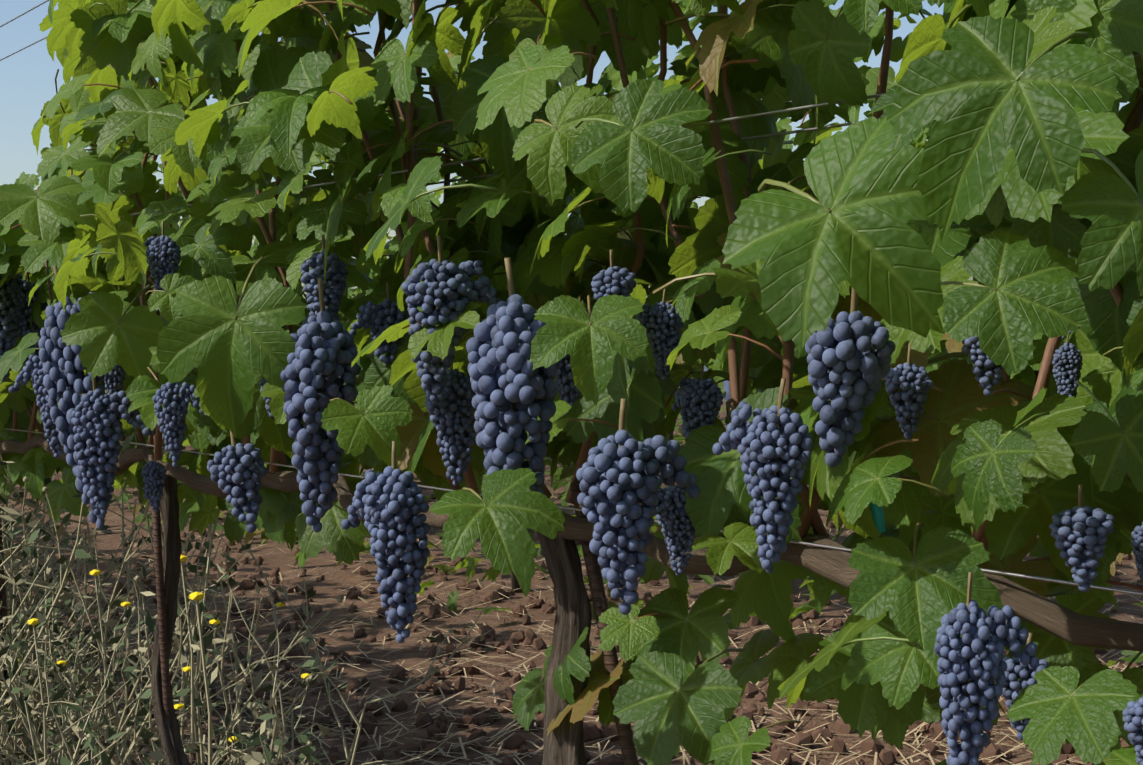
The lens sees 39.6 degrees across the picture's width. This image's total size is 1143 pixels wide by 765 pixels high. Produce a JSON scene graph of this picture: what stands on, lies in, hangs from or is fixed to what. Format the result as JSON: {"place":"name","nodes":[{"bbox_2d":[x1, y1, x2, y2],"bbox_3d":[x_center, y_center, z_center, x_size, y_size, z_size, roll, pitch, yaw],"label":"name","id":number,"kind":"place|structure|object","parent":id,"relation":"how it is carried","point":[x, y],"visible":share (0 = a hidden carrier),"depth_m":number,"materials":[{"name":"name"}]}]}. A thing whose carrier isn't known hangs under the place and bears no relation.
{"place":"outdoors","nodes":[
{"label":"outdoors","id":0,"kind":"place"},
{"bbox_2d":[0,0,1129,311],"label":"sky","id":1,"kind":"structure","parent":0,"point":[27,76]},
{"bbox_2d":[0,334,1142,764],"bbox_3d":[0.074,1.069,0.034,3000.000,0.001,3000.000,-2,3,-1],"label":"ground","id":2,"kind":"structure","parent":0,"point":[336,582],"depth_m":5.31,"materials":[{"name":"soil"}]},
{"bbox_2d":[0,427,496,764],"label":"dry weeds with flowers","id":3,"kind":"object","parent":2,"relation":"on","point":[24,696],"visible":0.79,"depth_m":2.80,"materials":[{"name":"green plant"}]},
{"bbox_2d":[0,464,1142,764],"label":"straw litter and clods","id":4,"kind":"object","parent":2,"relation":"on","point":[472,718],"visible":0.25,"depth_m":4.39,"materials":[{"name":"beige soil"}]},
{"bbox_2d":[0,0,1142,764],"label":"stakes and wires","id":5,"kind":"object","parent":2,"relation":"on","point":[610,658],"visible":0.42,"depth_m":1.56,"materials":[{"name":"brown wood"}]},
{"bbox_2d":[870,502,885,532],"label":"plastic ties","id":6,"kind":"object","parent":5,"relation":"attached to","point":[877,513],"visible":0.64,"depth_m":1.18,"materials":[{"name":"green plastic"}]},
{"bbox_2d":[0,436,1142,764],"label":"vine trunks","id":7,"kind":"object","parent":2,"relation":"on","point":[564,742],"visible":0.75,"depth_m":1.56,"materials":[{"name":"brown wood"}]},
{"bbox_2d":[9,0,1142,547],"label":"vine shoots","id":8,"kind":"object","parent":7,"relation":"attached to","point":[737,378],"visible":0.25,"depth_m":1.42,"materials":[{"name":"brown plant"}]},
{"bbox_2d":[0,270,24,381],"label":"grape cluster","id":9,"kind":"object","parent":8,"relation":"hanging from","point":[10,294],"visible":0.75,"depth_m":2.56,"materials":[{"name":"blue food"}]},
{"bbox_2d":[12,272,47,384],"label":"grape cluster","id":10,"kind":"object","parent":8,"relation":"hanging from","point":[24,329],"visible":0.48,"depth_m":2.58,"materials":[{"name":"blue food"}]},
{"bbox_2d":[9,354,67,457],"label":"grape cluster","id":11,"kind":"object","parent":8,"relation":"hanging from","point":[25,375],"visible":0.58,"depth_m":2.33,"materials":[{"name":"blue food"}]},
{"bbox_2d":[38,265,107,528],"bbox_3d":[-0.646,0.009,2.131,0.134,0.373,0.080,-21,-15,33],"label":"grape cluster","id":12,"kind":"object","parent":8,"relation":"hanging from","point":[64,371],"visible":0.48,"depth_m":2.12,"materials":[{"name":"blue food"}]},
{"bbox_2d":[71,377,155,518],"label":"grape cluster","id":13,"kind":"object","parent":8,"relation":"hanging from","point":[95,417],"visible":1,"depth_m":2.02,"materials":[{"name":"blue"}]},
{"bbox_2d":[104,364,125,401],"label":"grape cluster","id":14,"kind":"object","parent":8,"relation":"hanging from","point":[113,379],"visible":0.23,"depth_m":2.30,"materials":[{"name":"blue"}]},
{"bbox_2d":[141,450,166,511],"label":"grape cluster","id":15,"kind":"object","parent":8,"relation":"hanging from","point":[153,471],"visible":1,"depth_m":2.07,"materials":[{"name":"blue food"}]},
{"bbox_2d":[144,222,180,307],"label":"grape cluster","id":16,"kind":"object","parent":8,"relation":"hanging from","point":[162,252],"visible":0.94,"depth_m":1.82,"materials":[{"name":"blue food"}]},
{"bbox_2d":[152,382,203,466],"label":"grape cluster","id":17,"kind":"object","parent":8,"relation":"hanging from","point":[173,412],"visible":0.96,"depth_m":1.88,"materials":[{"name":"blue"}]},
{"bbox_2d":[207,431,265,532],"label":"grape cluster","id":18,"kind":"object","parent":8,"relation":"hanging from","point":[238,472],"visible":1,"depth_m":1.73,"materials":[{"name":"blue food"}]},
{"bbox_2d":[260,330,285,418],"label":"grape cluster","id":19,"kind":"object","parent":8,"relation":"hanging from","point":[263,382],"depth_m":1.93,"materials":[{"name":"blue"}]},
{"bbox_2d":[280,278,360,531],"bbox_3d":[-0.259,0.028,1.557,0.079,0.257,0.132,6,10,16],"label":"grape cluster","id":20,"kind":"object","parent":8,"relation":"hanging from","point":[325,348],"visible":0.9,"depth_m":1.56,"materials":[{"name":"blue food"}]},
{"bbox_2d":[300,234,348,321],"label":"grape cluster","id":21,"kind":"object","parent":8,"relation":"hanging from","point":[337,272],"visible":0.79,"depth_m":1.65,"materials":[{"name":"blue food"}]},
{"bbox_2d":[350,282,409,364],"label":"grape cluster","id":22,"kind":"object","parent":8,"relation":"hanging from","point":[387,311],"visible":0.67,"depth_m":1.65,"materials":[{"name":"blue"}]},
{"bbox_2d":[341,441,429,642],"bbox_3d":[-0.153,0.132,1.329,0.053,0.167,0.089,-4,2,-29],"label":"grape cluster","id":23,"kind":"object","parent":8,"relation":"hanging from","point":[400,507],"visible":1,"depth_m":1.30,"materials":[{"name":"blue food"}]},
{"bbox_2d":[424,362,475,485],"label":"grape cluster","id":24,"kind":"object","parent":8,"relation":"hanging from","point":[442,407],"visible":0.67,"depth_m":1.47,"materials":[{"name":"blue food"}]},
{"bbox_2d":[401,235,500,400],"bbox_3d":[-0.109,-0.056,1.398,0.078,0.147,0.071,6,11,13],"label":"grape cluster","id":25,"kind":"object","parent":8,"relation":"hanging from","point":[442,285],"visible":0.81,"depth_m":1.38,"materials":[{"name":"blue"}]},
{"bbox_2d":[466,257,559,533],"bbox_3d":[-0.049,0.022,1.193,0.072,0.232,0.120,0,4,13],"label":"grape cluster","id":26,"kind":"object","parent":8,"relation":"hanging from","point":[505,377],"visible":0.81,"depth_m":1.19,"materials":[{"name":"blue food"}]},
{"bbox_2d":[555,354,579,416],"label":"grape cluster","id":27,"kind":"object","parent":8,"relation":"hanging from","point":[564,384],"visible":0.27,"depth_m":1.49,"materials":[{"name":"blue food"}]},
{"bbox_2d":[0,0,1142,764],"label":"vine leaves","id":28,"kind":"object","parent":8,"relation":"attached to","point":[1014,186],"visible":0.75,"depth_m":1.34,"materials":[{"name":"green plant"}]},
{"bbox_2d":[591,250,636,299],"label":"grape cluster","id":29,"kind":"object","parent":8,"relation":"hanging from","point":[619,281],"visible":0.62,"depth_m":1.18,"materials":[{"name":"blue"}]},
{"bbox_2d":[576,398,700,614],"bbox_3d":[0.047,0.083,1.069,0.086,0.146,0.058,-2,3,-5],"label":"grape cluster","id":30,"kind":"object","parent":8,"relation":"hanging from","point":[622,480],"visible":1,"depth_m":1.06,"materials":[{"name":"blue food"}]},
{"bbox_2d":[631,288,683,378],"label":"grape cluster","id":31,"kind":"object","parent":8,"relation":"hanging from","point":[664,341],"visible":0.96,"depth_m":1.29,"materials":[{"name":"blue"}]},
{"bbox_2d":[652,485,694,575],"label":"grape cluster","id":32,"kind":"object","parent":8,"relation":"hanging from","point":[670,506],"visible":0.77,"depth_m":1.29,"materials":[{"name":"blue food"}]},
{"bbox_2d":[672,363,722,437],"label":"grape cluster","id":33,"kind":"object","parent":8,"relation":"hanging from","point":[694,397],"visible":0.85,"depth_m":1.31,"materials":[{"name":"blue food"}]},
{"bbox_2d":[712,378,812,572],"bbox_3d":[0.113,0.053,0.922,0.048,0.115,0.053,0,9,-17],"label":"grape cluster","id":34,"kind":"object","parent":8,"relation":"hanging from","point":[784,431],"visible":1,"depth_m":0.91,"materials":[{"name":"blue food"}]},
{"bbox_2d":[805,287,894,466],"bbox_3d":[0.163,-0.007,0.936,0.053,0.120,0.053,5,13,-4],"label":"grape cluster","id":35,"kind":"object","parent":8,"relation":"hanging from","point":[848,362],"visible":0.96,"depth_m":0.92,"materials":[{"name":"blue food"}]},
{"bbox_2d":[885,343,932,439],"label":"grape cluster","id":36,"kind":"object","parent":8,"relation":"hanging from","point":[907,400],"visible":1,"depth_m":1.06,"materials":[{"name":"blue"}]},
{"bbox_2d":[961,336,1003,395],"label":"grape cluster","id":37,"kind":"object","parent":8,"relation":"hanging from","point":[979,359],"visible":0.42,"depth_m":0.94,"materials":[{"name":"blue food"}]},
{"bbox_2d":[934,572,1046,764],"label":"grape cluster","id":38,"kind":"object","parent":8,"relation":"hanging from","point":[977,661],"visible":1,"depth_m":0.78,"materials":[{"name":"blue food"}]},
{"bbox_2d":[1002,633,1048,740],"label":"grape cluster","id":39,"kind":"object","parent":8,"relation":"hanging from","point":[1013,686],"visible":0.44,"depth_m":0.88,"materials":[{"name":"blue food"}]},
{"bbox_2d":[1052,332,1082,397],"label":"grape cluster","id":40,"kind":"object","parent":8,"relation":"hanging from","point":[1068,356],"visible":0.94,"depth_m":1.04,"materials":[{"name":"blue food"}]},
{"bbox_2d":[1049,484,1114,591],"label":"grape cluster","id":41,"kind":"object","parent":8,"relation":"hanging from","point":[1094,527],"visible":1,"depth_m":0.86,"materials":[{"name":"blue food"}]},
{"bbox_2d":[1122,697,1142,764],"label":"grape cluster","id":42,"kind":"object","parent":8,"relation":"hanging from","point":[1132,712],"visible":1,"depth_m":0.72,"materials":[{"name":"blue food"}]},
{"bbox_2d":[1131,522,1142,584],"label":"grape cluster","id":43,"kind":"object","parent":8,"relation":"hanging from","point":[1137,538],"visible":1,"depth_m":0.89,"materials":[{"name":"blue"}]},
{"bbox_2d":[15,0,1142,757],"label":"far vine row","id":44,"kind":"object","parent":2,"relation":"on","point":[609,80],"depth_m":4.89,"materials":[{"name":"green plant"}]},
{"bbox_2d":[162,118,1080,496],"bbox_3d":[-4.102,-0.508,15.377,0.983,2.147,25.130,-4,3,-37],"label":"far vine row","id":45,"kind":"object","parent":2,"relation":"on","point":[436,196],"depth_m":9.19,"materials":[{"name":"green plant"}]},
{"bbox_2d":[252,209,1079,431],"bbox_3d":[-5.937,-0.756,22.107,1.009,2.140,32.116,-4,3,-37],"label":"far vine row","id":46,"kind":"object","parent":2,"relation":"on","point":[680,421],"depth_m":12.59,"materials":[{"name":"green plant"}]}
]}

